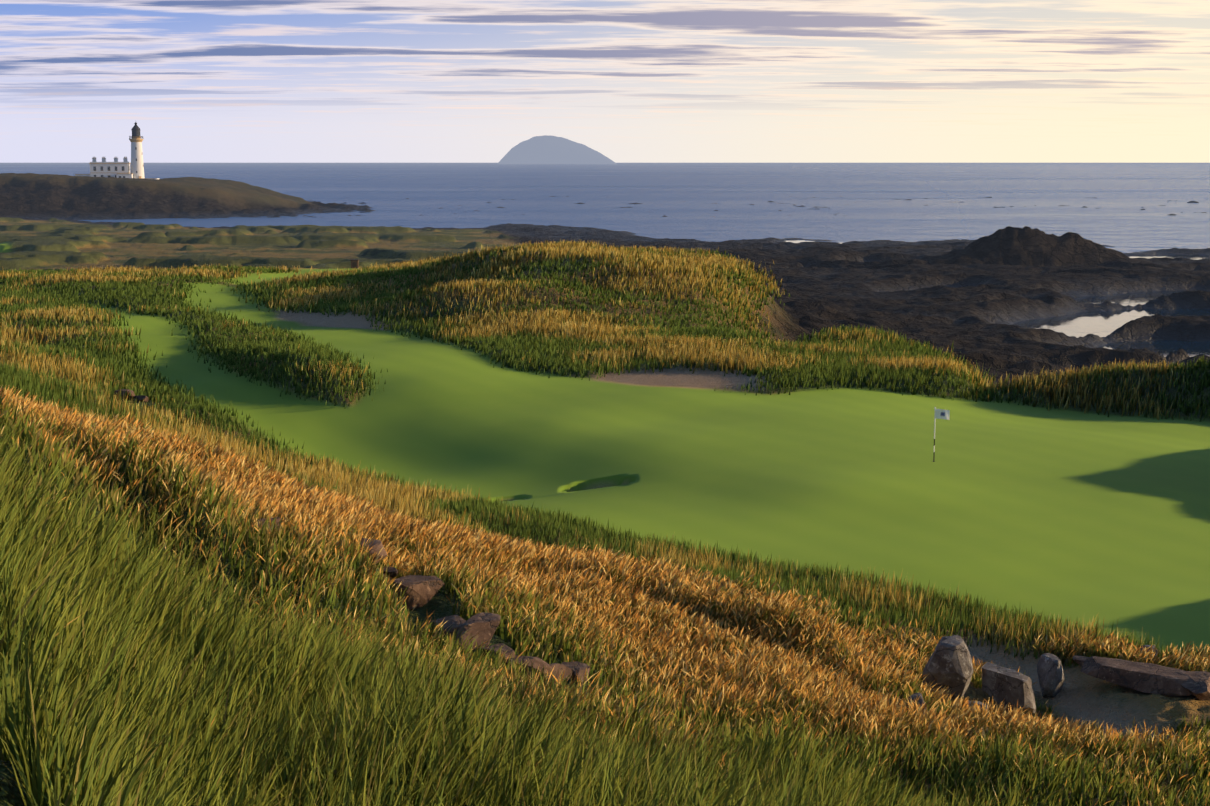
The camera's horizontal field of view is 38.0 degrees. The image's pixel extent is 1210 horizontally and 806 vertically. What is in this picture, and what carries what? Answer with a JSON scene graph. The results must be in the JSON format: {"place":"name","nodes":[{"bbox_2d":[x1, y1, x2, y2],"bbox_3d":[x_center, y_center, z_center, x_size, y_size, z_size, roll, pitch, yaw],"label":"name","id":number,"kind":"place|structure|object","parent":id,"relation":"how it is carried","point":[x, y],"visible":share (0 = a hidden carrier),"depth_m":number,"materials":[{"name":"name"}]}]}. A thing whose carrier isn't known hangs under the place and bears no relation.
{"place":"outdoors","nodes":[
{"label":"outdoors","id":0,"kind":"place"},
{"bbox_2d":[497,135,616,163],"bbox_3d":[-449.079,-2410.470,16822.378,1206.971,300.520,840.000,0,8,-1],"label":"island","id":1,"kind":"structure","parent":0,"point":[546,149],"depth_m":16459.48,"materials":[{"name":"stone"}]},
{"bbox_2d":[0,173,1209,805],"bbox_3d":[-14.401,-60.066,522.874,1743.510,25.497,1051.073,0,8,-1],"label":"ground","id":2,"kind":"structure","parent":0,"point":[1078,515],"depth_m":78.55,"materials":[{"name":"green plant"}]},
{"bbox_2d":[75,120,158,178],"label":"lighthouse","id":3,"kind":"object","parent":2,"relation":"on","point":[115,168],"visible":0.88,"depth_m":718.00,"materials":[{"name":"white paint"}]},
{"bbox_2d":[350,259,358,267],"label":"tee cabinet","id":4,"kind":"object","parent":2,"relation":"on","point":[354,263],"visible":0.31,"depth_m":191.26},
{"bbox_2d":[0,239,1209,805],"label":"rough grass","id":5,"kind":"structure","parent":2,"relation":"on","point":[132,675],"depth_m":29.33,"materials":[{"name":"green plant"}]},
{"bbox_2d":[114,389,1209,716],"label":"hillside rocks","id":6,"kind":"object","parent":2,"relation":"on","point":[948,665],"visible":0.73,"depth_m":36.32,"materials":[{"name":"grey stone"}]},
{"bbox_2d":[932,407,949,461],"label":"golf flag","id":7,"kind":"object","parent":2,"relation":"on","point":[942,414],"visible":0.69,"depth_m":65.12,"materials":[{"name":"white fabric"}]},
{"bbox_2d":[0,163,1209,252],"bbox_3d":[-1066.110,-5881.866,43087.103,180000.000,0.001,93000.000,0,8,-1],"label":"sea","id":8,"kind":"structure","parent":0,"point":[687,199],"depth_m":1014.24,"materials":[{"name":"blue liquid"}]},
{"bbox_2d":[0,0,1209,162],"label":"sky","id":9,"kind":"structure","parent":0,"point":[201,81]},
{"bbox_2d":[785,240,1209,356],"bbox_3d":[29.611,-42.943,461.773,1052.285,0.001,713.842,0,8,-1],"label":"tidal pool water","id":10,"kind":"structure","parent":0,"point":[1098,323],"depth_m":225.59,"materials":[{"name":"white liquid"}]}
]}

